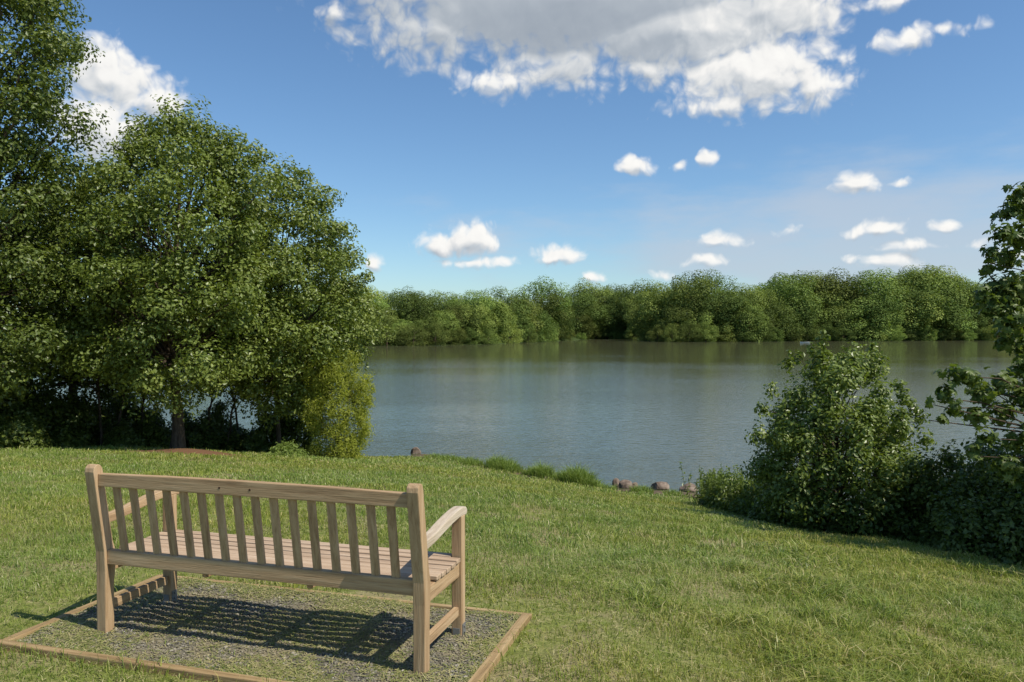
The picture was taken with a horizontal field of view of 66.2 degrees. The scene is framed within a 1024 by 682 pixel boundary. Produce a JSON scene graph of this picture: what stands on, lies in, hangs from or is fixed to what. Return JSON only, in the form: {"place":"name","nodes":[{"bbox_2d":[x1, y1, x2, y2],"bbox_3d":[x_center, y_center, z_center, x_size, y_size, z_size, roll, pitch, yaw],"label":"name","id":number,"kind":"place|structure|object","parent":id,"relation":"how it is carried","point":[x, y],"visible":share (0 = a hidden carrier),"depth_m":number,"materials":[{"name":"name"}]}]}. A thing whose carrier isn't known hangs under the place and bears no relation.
{"place":"outdoors","nodes":[
{"label":"outdoors","id":0,"kind":"place"},
{"bbox_2d":[17,576,519,681],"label":"gravel","id":1,"kind":"structure","parent":0,"point":[253,609],"depth_m":4.24,"materials":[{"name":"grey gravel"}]},
{"bbox_2d":[85,464,471,674],"bbox_3d":[-1.249,1.131,4.261,1.986,0.934,0.676,0,1,17],"label":"park bench","id":2,"kind":"object","parent":1,"relation":"on","point":[420,573],"visible":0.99,"depth_m":4.05,"materials":[{"name":"brown wood"}]},
{"bbox_2d":[0,325,1023,681],"bbox_3d":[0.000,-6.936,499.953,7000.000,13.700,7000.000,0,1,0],"label":"ground","id":3,"kind":"structure","parent":0,"point":[544,645],"depth_m":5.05,"materials":[{"name":"green plant"}]},
{"bbox_2d":[0,413,28,448],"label":"shrub","id":4,"kind":"object","parent":3,"relation":"on","point":[6,441],"visible":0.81,"depth_m":18.47,"materials":[{"name":"green plant"}]},
{"bbox_2d":[0,388,45,423],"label":"shrub","id":5,"kind":"object","parent":3,"relation":"on","point":[17,410],"visible":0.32,"depth_m":19.63,"materials":[{"name":"green plant"}]},
{"bbox_2d":[0,413,53,448],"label":"shrub","id":6,"kind":"object","parent":3,"relation":"on","point":[35,435],"visible":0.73,"depth_m":18.75,"materials":[{"name":"green plant"}]},
{"bbox_2d":[0,374,74,434],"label":"shrub","id":7,"kind":"object","parent":3,"relation":"on","point":[39,403],"visible":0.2,"depth_m":20.46,"materials":[{"name":"green plant"}]},
{"bbox_2d":[0,0,114,407],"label":"tree","id":8,"kind":"object","parent":3,"relation":"on","point":[23,254],"visible":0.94,"depth_m":17.96,"materials":[{"name":"green plant"}]},
{"bbox_2d":[12,385,104,444],"bbox_3d":[-12.470,2.159,21.003,2.385,1.978,2.430,0,1,0],"label":"shrub","id":9,"kind":"object","parent":3,"relation":"on","point":[89,421],"visible":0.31,"depth_m":20.96,"materials":[{"name":"green plant"}]},
{"bbox_2d":[43,419,90,447],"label":"shrub","id":10,"kind":"object","parent":3,"relation":"on","point":[64,435],"visible":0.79,"depth_m":20.15,"materials":[{"name":"green plant"}]},
{"bbox_2d":[0,171,162,432],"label":"tree","id":11,"kind":"object","parent":3,"relation":"on","point":[105,390],"visible":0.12,"depth_m":22.68,"materials":[{"name":"green plant"}]},
{"bbox_2d":[63,296,112,445],"bbox_3d":[-11.543,0.854,21.580,1.513,4.379,1.827,0,1,0],"label":"tree","id":12,"kind":"object","parent":3,"relation":"on","point":[99,412],"visible":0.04,"depth_m":21.57,"materials":[{"name":"brown plant"}]},
{"bbox_2d":[97,419,145,447],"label":"shrub","id":13,"kind":"object","parent":3,"relation":"on","point":[124,432],"visible":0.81,"depth_m":21.61,"materials":[{"name":"green plant"}]},
{"bbox_2d":[116,398,171,432],"bbox_3d":[-11.448,2.688,24.094,1.990,1.906,2.135,0,1,0],"label":"shrub","id":14,"kind":"object","parent":3,"relation":"on","point":[137,412],"visible":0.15,"depth_m":23.80,"materials":[{"name":"green plant"}]},
{"bbox_2d":[136,413,171,447],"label":"shrub","id":15,"kind":"object","parent":3,"relation":"on","point":[156,435],"visible":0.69,"depth_m":22.25,"materials":[{"name":"green plant"}]},
{"bbox_2d":[23,93,311,448],"bbox_3d":[-8.698,-1.709,20.487,6.705,9.387,6.712,1,1,38],"label":"tree","id":16,"kind":"object","parent":3,"relation":"on","point":[155,309],"visible":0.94,"depth_m":19.11,"materials":[{"name":"green plant"}]},
{"bbox_2d":[185,406,228,449],"bbox_3d":[-9.184,2.725,23.649,1.488,1.522,1.371,-1,1,-43],"label":"shrub","id":17,"kind":"object","parent":3,"relation":"on","point":[195,438],"visible":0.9,"depth_m":23.34,"materials":[{"name":"green plant"}]},
{"bbox_2d":[203,399,240,448],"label":"shrub","id":18,"kind":"object","parent":3,"relation":"on","point":[218,409],"visible":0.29,"depth_m":24.07,"materials":[{"name":"green plant"}]},
{"bbox_2d":[219,423,248,451],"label":"shrub","id":19,"kind":"object","parent":3,"relation":"on","point":[236,435],"visible":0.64,"depth_m":23.55,"materials":[{"name":"green plant"}]},
{"bbox_2d":[238,426,272,452],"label":"shrub","id":20,"kind":"object","parent":3,"relation":"on","point":[256,440],"visible":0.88,"depth_m":23.22,"materials":[{"name":"green plant"}]},
{"bbox_2d":[0,574,531,681],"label":"timber edging","id":21,"kind":"object","parent":3,"relation":"on","point":[480,674],"visible":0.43,"depth_m":3.98,"materials":[{"name":"brown wood"}]},
{"bbox_2d":[243,411,292,447],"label":"shrub","id":22,"kind":"object","parent":3,"relation":"on","point":[262,425],"visible":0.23,"depth_m":23.67,"materials":[{"name":"green plant"}]},
{"bbox_2d":[265,439,309,456],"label":"shrub","id":23,"kind":"object","parent":3,"relation":"on","point":[286,449],"visible":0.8,"depth_m":20.71,"materials":[{"name":"green plant"}]},
{"bbox_2d":[260,405,322,452],"bbox_3d":[-6.720,2.782,24.040,1.832,2.081,1.826,0,1,0],"label":"shrub","id":24,"kind":"object","parent":3,"relation":"on","point":[304,443],"visible":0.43,"depth_m":23.67,"materials":[{"name":"green plant"}]},
{"bbox_2d":[190,153,395,445],"bbox_3d":[-6.423,-0.956,22.507,6.177,8.918,5.892,0,1,0],"label":"tree","id":25,"kind":"object","parent":3,"relation":"on","point":[333,291],"visible":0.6,"depth_m":21.74,"materials":[{"name":"green plant"}]},
{"bbox_2d":[295,338,375,458],"bbox_3d":[-4.811,1.880,21.595,2.130,3.904,2.176,-1,1,-38],"label":"shrub","id":26,"kind":"object","parent":3,"relation":"on","point":[341,444],"visible":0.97,"depth_m":21.26,"materials":[{"name":"green plant"}]},
{"bbox_2d":[369,315,413,345],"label":"tree","id":27,"kind":"object","parent":3,"relation":"on","point":[400,328],"visible":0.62,"depth_m":220.26,"materials":[{"name":"green plant"}]},
{"bbox_2d":[387,286,428,340],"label":"tree","id":28,"kind":"object","parent":3,"relation":"on","point":[404,302],"visible":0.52,"depth_m":236.30,"materials":[{"name":"green plant"}]},
{"bbox_2d":[394,323,429,345],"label":"tree","id":29,"kind":"object","parent":3,"relation":"on","point":[420,341],"visible":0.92,"depth_m":218.74,"materials":[{"name":"green plant"}]},
{"bbox_2d":[396,290,445,337],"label":"tree","id":30,"kind":"object","parent":3,"relation":"on","point":[430,307],"visible":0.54,"depth_m":237.05,"materials":[{"name":"green plant"}]},
{"bbox_2d":[412,316,446,341],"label":"tree","id":31,"kind":"object","parent":3,"relation":"on","point":[420,323],"visible":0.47,"depth_m":230.56,"materials":[{"name":"green plant"}]},
{"bbox_2d":[421,322,450,345],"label":"tree","id":32,"kind":"object","parent":3,"relation":"on","point":[435,331],"visible":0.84,"depth_m":224.80,"materials":[{"name":"green plant"}]},
{"bbox_2d":[428,309,460,342],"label":"tree","id":33,"kind":"object","parent":3,"relation":"on","point":[445,316],"visible":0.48,"depth_m":233.86,"materials":[{"name":"green plant"}]},
{"bbox_2d":[440,322,466,344],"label":"tree","id":34,"kind":"object","parent":3,"relation":"on","point":[459,331],"visible":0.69,"depth_m":232.97,"materials":[{"name":"green plant"}]},
{"bbox_2d":[439,300,481,342],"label":"tree","id":35,"kind":"object","parent":3,"relation":"on","point":[470,320],"visible":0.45,"depth_m":240.98,"materials":[{"name":"green plant"}]},
{"bbox_2d":[446,290,494,339],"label":"tree","id":36,"kind":"object","parent":3,"relation":"on","point":[475,299],"visible":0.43,"depth_m":248.78,"materials":[{"name":"green plant"}]},
{"bbox_2d":[458,301,498,343],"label":"tree","id":37,"kind":"object","parent":3,"relation":"on","point":[482,311],"visible":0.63,"depth_m":242.67,"materials":[{"name":"green plant"}]},
{"bbox_2d":[484,453,517,470],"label":"plant","id":38,"kind":"object","parent":3,"relation":"on","point":[494,462],"visible":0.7,"depth_m":22.29,"materials":[{"name":"green plant"}]},
{"bbox_2d":[489,301,517,342],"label":"tree","id":39,"kind":"object","parent":3,"relation":"on","point":[507,324],"visible":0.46,"depth_m":260.12,"materials":[{"name":"green plant"}]},
{"bbox_2d":[476,285,533,337],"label":"tree","id":40,"kind":"object","parent":3,"relation":"on","point":[500,296],"visible":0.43,"depth_m":284.63,"materials":[{"name":"green plant"}]},
{"bbox_2d":[507,313,535,339],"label":"tree","id":41,"kind":"object","parent":3,"relation":"on","point":[530,326],"visible":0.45,"depth_m":280.01,"materials":[{"name":"green plant"}]},
{"bbox_2d":[502,297,542,331],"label":"tree","id":42,"kind":"object","parent":3,"relation":"on","point":[534,312],"visible":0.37,"depth_m":289.21,"materials":[{"name":"green plant"}]},
{"bbox_2d":[522,310,558,341],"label":"tree","id":43,"kind":"object","parent":3,"relation":"on","point":[548,326],"visible":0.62,"depth_m":296.74,"materials":[{"name":"green plant"}]},
{"bbox_2d":[510,274,571,336],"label":"tree","id":44,"kind":"object","parent":3,"relation":"on","point":[541,288],"visible":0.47,"depth_m":325.48,"materials":[{"name":"green plant"}]},
{"bbox_2d":[529,460,556,478],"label":"plant","id":45,"kind":"object","parent":3,"relation":"on","point":[538,471],"visible":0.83,"depth_m":21.02,"materials":[{"name":"green plant"}]},
{"bbox_2d":[75,300,1023,342],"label":"woodland","id":46,"kind":"object","parent":3,"relation":"on","point":[502,317],"visible":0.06,"depth_m":308.21,"materials":[{"name":"green plant"}]},
{"bbox_2d":[531,289,574,340],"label":"tree","id":47,"kind":"object","parent":3,"relation":"on","point":[563,318],"visible":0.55,"depth_m":319.17,"materials":[{"name":"green plant"}]},
{"bbox_2d":[554,461,596,484],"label":"plant","id":48,"kind":"object","parent":3,"relation":"on","point":[571,475],"visible":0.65,"depth_m":20.16,"materials":[{"name":"green plant"}]},
{"bbox_2d":[572,312,597,338],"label":"tree","id":49,"kind":"object","parent":3,"relation":"on","point":[590,325],"visible":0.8,"depth_m":392.41,"materials":[{"name":"green plant"}]},
{"bbox_2d":[563,288,607,336],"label":"tree","id":50,"kind":"object","parent":3,"relation":"on","point":[585,302],"visible":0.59,"depth_m":395.49,"materials":[{"name":"green plant"}]},
{"bbox_2d":[591,304,626,336],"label":"tree","id":51,"kind":"object","parent":3,"relation":"on","point":[611,318],"visible":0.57,"depth_m":404.15,"materials":[{"name":"green plant"}]},
{"bbox_2d":[606,279,656,328],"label":"tree","id":52,"kind":"object","parent":3,"relation":"on","point":[631,291],"visible":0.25,"depth_m":406.37,"materials":[{"name":"green plant"}]},
{"bbox_2d":[621,291,648,334],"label":"tree","id":53,"kind":"object","parent":3,"relation":"on","point":[626,308],"visible":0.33,"depth_m":387.95,"materials":[{"name":"green plant"}]},
{"bbox_2d":[622,300,660,340],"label":"tree","id":54,"kind":"object","parent":3,"relation":"on","point":[637,317],"visible":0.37,"depth_m":339.97,"materials":[{"name":"green plant"}]},
{"bbox_2d":[636,280,688,333],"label":"tree","id":55,"kind":"object","parent":3,"relation":"on","point":[651,293],"visible":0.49,"depth_m":323.73,"materials":[{"name":"green plant"}]},
{"bbox_2d":[660,324,682,341],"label":"tree","id":56,"kind":"object","parent":3,"relation":"on","point":[676,332],"visible":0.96,"depth_m":298.90,"materials":[{"name":"green plant"}]},
{"bbox_2d":[654,303,696,339],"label":"tree","id":57,"kind":"object","parent":3,"relation":"on","point":[682,315],"visible":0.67,"depth_m":306.16,"materials":[{"name":"green plant"}]},
{"bbox_2d":[658,282,721,337],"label":"tree","id":58,"kind":"object","parent":3,"relation":"on","point":[665,294],"visible":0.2,"depth_m":319.91,"materials":[{"name":"green plant"}]},
{"bbox_2d":[676,321,704,341],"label":"tree","id":59,"kind":"object","parent":3,"relation":"on","point":[686,333],"visible":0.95,"depth_m":297.21,"materials":[{"name":"green plant"}]},
{"bbox_2d":[662,269,728,333],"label":"tree","id":60,"kind":"object","parent":3,"relation":"on","point":[676,289],"visible":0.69,"depth_m":309.09,"materials":[{"name":"green plant"}]},
{"bbox_2d":[679,309,719,341],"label":"tree","id":61,"kind":"object","parent":3,"relation":"on","point":[707,318],"visible":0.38,"depth_m":302.71,"materials":[{"name":"green plant"}]},
{"bbox_2d":[679,462,721,505],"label":"plant","id":62,"kind":"object","parent":3,"relation":"on","point":[696,490],"visible":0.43,"depth_m":16.34,"materials":[{"name":"green plant"}]},
{"bbox_2d":[690,322,719,341],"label":"tree","id":63,"kind":"object","parent":3,"relation":"on","point":[708,337],"visible":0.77,"depth_m":297.72,"materials":[{"name":"green plant"}]},
{"bbox_2d":[678,267,739,298],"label":"tree","id":64,"kind":"object","parent":3,"relation":"on","point":[722,284],"visible":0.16,"depth_m":339.45,"materials":[{"name":"green plant"}]},
{"bbox_2d":[691,289,741,337],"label":"tree","id":65,"kind":"object","parent":3,"relation":"on","point":[715,297],"visible":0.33,"depth_m":308.82,"materials":[{"name":"green plant"}]},
{"bbox_2d":[698,471,735,506],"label":"plant","id":66,"kind":"object","parent":3,"relation":"on","point":[709,485],"visible":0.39,"depth_m":15.80,"materials":[{"name":"green plant"}]},
{"bbox_2d":[707,471,743,509],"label":"shrub","id":67,"kind":"object","parent":3,"relation":"on","point":[717,503],"visible":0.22,"depth_m":15.47,"materials":[{"name":"green plant"}]},
{"bbox_2d":[712,465,747,508],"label":"plant","id":68,"kind":"object","parent":3,"relation":"on","point":[725,479],"visible":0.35,"depth_m":15.28,"materials":[{"name":"green plant"}]},
{"bbox_2d":[699,290,765,341],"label":"tree","id":69,"kind":"object","parent":3,"relation":"on","point":[735,303],"visible":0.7,"depth_m":304.51,"materials":[{"name":"green plant"}]},
{"bbox_2d":[718,472,755,513],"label":"plant","id":70,"kind":"object","parent":3,"relation":"on","point":[734,487],"visible":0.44,"depth_m":14.85,"materials":[{"name":"green plant"}]},
{"bbox_2d":[716,283,769,324],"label":"tree","id":71,"kind":"object","parent":3,"relation":"on","point":[753,296],"visible":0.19,"depth_m":314.75,"materials":[{"name":"green plant"}]},
{"bbox_2d":[722,478,764,516],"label":"shrub","id":72,"kind":"object","parent":3,"relation":"on","point":[740,504],"visible":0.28,"depth_m":14.68,"materials":[{"name":"green plant"}]},
{"bbox_2d":[730,303,769,341],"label":"tree","id":73,"kind":"object","parent":3,"relation":"on","point":[742,323],"visible":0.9,"depth_m":302.95,"materials":[{"name":"green plant"}]},
{"bbox_2d":[746,320,775,341],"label":"tree","id":74,"kind":"object","parent":3,"relation":"on","point":[767,336],"visible":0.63,"depth_m":304.77,"materials":[{"name":"green plant"}]},
{"bbox_2d":[744,287,793,337],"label":"tree","id":75,"kind":"object","parent":3,"relation":"on","point":[770,297],"visible":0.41,"depth_m":320.76,"materials":[{"name":"green plant"}]},
{"bbox_2d":[747,302,805,340],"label":"tree","id":76,"kind":"object","parent":3,"relation":"on","point":[787,321],"visible":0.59,"depth_m":314.88,"materials":[{"name":"green plant"}]},
{"bbox_2d":[761,272,825,334],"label":"tree","id":77,"kind":"object","parent":3,"relation":"on","point":[794,288],"visible":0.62,"depth_m":326.93,"materials":[{"name":"green plant"}]},
{"bbox_2d":[786,297,818,340],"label":"tree","id":78,"kind":"object","parent":3,"relation":"on","point":[807,329],"visible":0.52,"depth_m":323.80,"materials":[{"name":"green plant"}]},
{"bbox_2d":[776,270,857,335],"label":"tree","id":79,"kind":"object","parent":3,"relation":"on","point":[833,289],"visible":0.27,"depth_m":337.29,"materials":[{"name":"green plant"}]},
{"bbox_2d":[793,292,851,335],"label":"tree","id":80,"kind":"object","parent":3,"relation":"on","point":[822,318],"visible":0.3,"depth_m":332.55,"materials":[{"name":"green plant"}]},
{"bbox_2d":[740,328,936,537],"bbox_3d":[5.449,1.681,13.055,3.196,3.812,3.206,0,1,0],"label":"shrub","id":81,"kind":"object","parent":3,"relation":"on","point":[864,429],"visible":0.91,"depth_m":12.40,"materials":[{"name":"green plant"}]},
{"bbox_2d":[818,300,859,339],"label":"tree","id":82,"kind":"object","parent":3,"relation":"on","point":[835,307],"visible":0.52,"depth_m":331.07,"materials":[{"name":"green plant"}]},
{"bbox_2d":[801,267,878,323],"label":"tree","id":83,"kind":"object","parent":3,"relation":"on","point":[841,283],"visible":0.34,"depth_m":337.98,"materials":[{"name":"green plant"}]},
{"bbox_2d":[831,325,856,340],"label":"tree","id":84,"kind":"object","parent":3,"relation":"on","point":[849,336],"visible":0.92,"depth_m":325.61,"materials":[{"name":"green plant"}]},
{"bbox_2d":[829,295,899,340],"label":"tree","id":85,"kind":"object","parent":3,"relation":"on","point":[856,326],"visible":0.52,"depth_m":326.81,"materials":[{"name":"green plant"}]},
{"bbox_2d":[830,270,910,337],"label":"tree","id":86,"kind":"object","parent":3,"relation":"on","point":[872,285],"visible":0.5,"depth_m":334.36,"materials":[{"name":"green plant"}]},
{"bbox_2d":[851,292,905,337],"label":"tree","id":87,"kind":"object","parent":3,"relation":"on","point":[895,307],"visible":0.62,"depth_m":329.39,"materials":[{"name":"green plant"}]},
{"bbox_2d":[851,268,909,301],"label":"tree","id":88,"kind":"object","parent":3,"relation":"on","point":[891,278],"visible":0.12,"depth_m":355.94,"materials":[{"name":"green plant"}]},
{"bbox_2d":[879,484,942,543],"bbox_3d":[6.187,2.774,11.922,1.268,1.250,1.329,0,1,0],"label":"shrub","id":89,"kind":"object","parent":3,"relation":"on","point":[922,513],"visible":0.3,"depth_m":11.71,"materials":[{"name":"green plant"}]},
{"bbox_2d":[885,263,938,328],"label":"tree","id":90,"kind":"object","parent":3,"relation":"on","point":[914,278],"visible":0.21,"depth_m":354.45,"materials":[{"name":"green plant"}]},
{"bbox_2d":[884,286,944,334],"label":"tree","id":91,"kind":"object","parent":3,"relation":"on","point":[910,318],"visible":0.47,"depth_m":335.65,"materials":[{"name":"green plant"}]},
{"bbox_2d":[910,516,945,548],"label":"shrub","id":92,"kind":"object","parent":3,"relation":"on","point":[926,540],"visible":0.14,"depth_m":11.01,"materials":[{"name":"green plant"}]},
{"bbox_2d":[894,281,966,338],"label":"tree","id":93,"kind":"object","parent":3,"relation":"on","point":[945,310],"visible":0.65,"depth_m":338.22,"materials":[{"name":"green plant"}]},
{"bbox_2d":[878,439,988,541],"bbox_3d":[6.524,2.411,11.735,2.119,2.000,2.261,0,1,0],"label":"shrub","id":94,"kind":"object","parent":3,"relation":"on","point":[919,489],"visible":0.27,"depth_m":11.55,"materials":[{"name":"green plant"}]},
{"bbox_2d":[899,265,973,329],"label":"tree","id":95,"kind":"object","parent":3,"relation":"on","point":[941,283],"visible":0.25,"depth_m":349.46,"materials":[{"name":"green plant"}]},
{"bbox_2d":[902,263,975,330],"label":"tree","id":96,"kind":"object","parent":3,"relation":"on","point":[934,272],"visible":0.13,"depth_m":362.97,"materials":[{"name":"green plant"}]},
{"bbox_2d":[912,290,979,339],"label":"tree","id":97,"kind":"object","parent":3,"relation":"on","point":[967,327],"visible":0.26,"depth_m":343.28,"materials":[{"name":"green plant"}]},
{"bbox_2d":[916,274,982,332],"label":"tree","id":98,"kind":"object","parent":3,"relation":"on","point":[971,288],"visible":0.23,"depth_m":348.56,"materials":[{"name":"green plant"}]},
{"bbox_2d":[918,437,1023,541],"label":"shrub","id":99,"kind":"object","parent":3,"relation":"on","point":[961,487],"visible":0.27,"depth_m":10.65,"materials":[{"name":"green plant"}]},
{"bbox_2d":[925,181,1023,497],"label":"tree","id":100,"kind":"object","parent":3,"relation":"on","point":[998,300],"visible":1,"depth_m":9.32,"materials":[{"name":"green plant"}]},
{"bbox_2d":[929,492,1023,560],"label":"shrub","id":101,"kind":"object","parent":3,"relation":"on","point":[956,537],"visible":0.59,"depth_m":9.86,"materials":[{"name":"green plant"}]},
{"bbox_2d":[957,494,1023,566],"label":"shrub","id":102,"kind":"object","parent":3,"relation":"on","point":[1012,556],"visible":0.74,"depth_m":9.46,"materials":[{"name":"green plant"}]},
{"bbox_2d":[962,446,1023,549],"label":"shrub","id":103,"kind":"object","parent":3,"relation":"on","point":[997,482],"visible":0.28,"depth_m":9.99,"materials":[{"name":"green plant"}]},
{"bbox_2d":[0,509,1023,681],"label":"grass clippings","id":104,"kind":"object","parent":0,"point":[259,671],"depth_m":4.33,"materials":[{"name":"green plant"}]},
{"bbox_2d":[0,0,1023,315],"label":"sky","id":105,"kind":"structure","parent":0,"point":[472,145],"materials":[{"name":"blue"}]},
{"bbox_2d":[22,339,1023,514],"bbox_3d":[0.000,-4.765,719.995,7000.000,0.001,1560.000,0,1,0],"label":"water","id":106,"kind":"structure","parent":0,"point":[645,412],"depth_m":46.15,"materials":[{"name":"grey liquid"}]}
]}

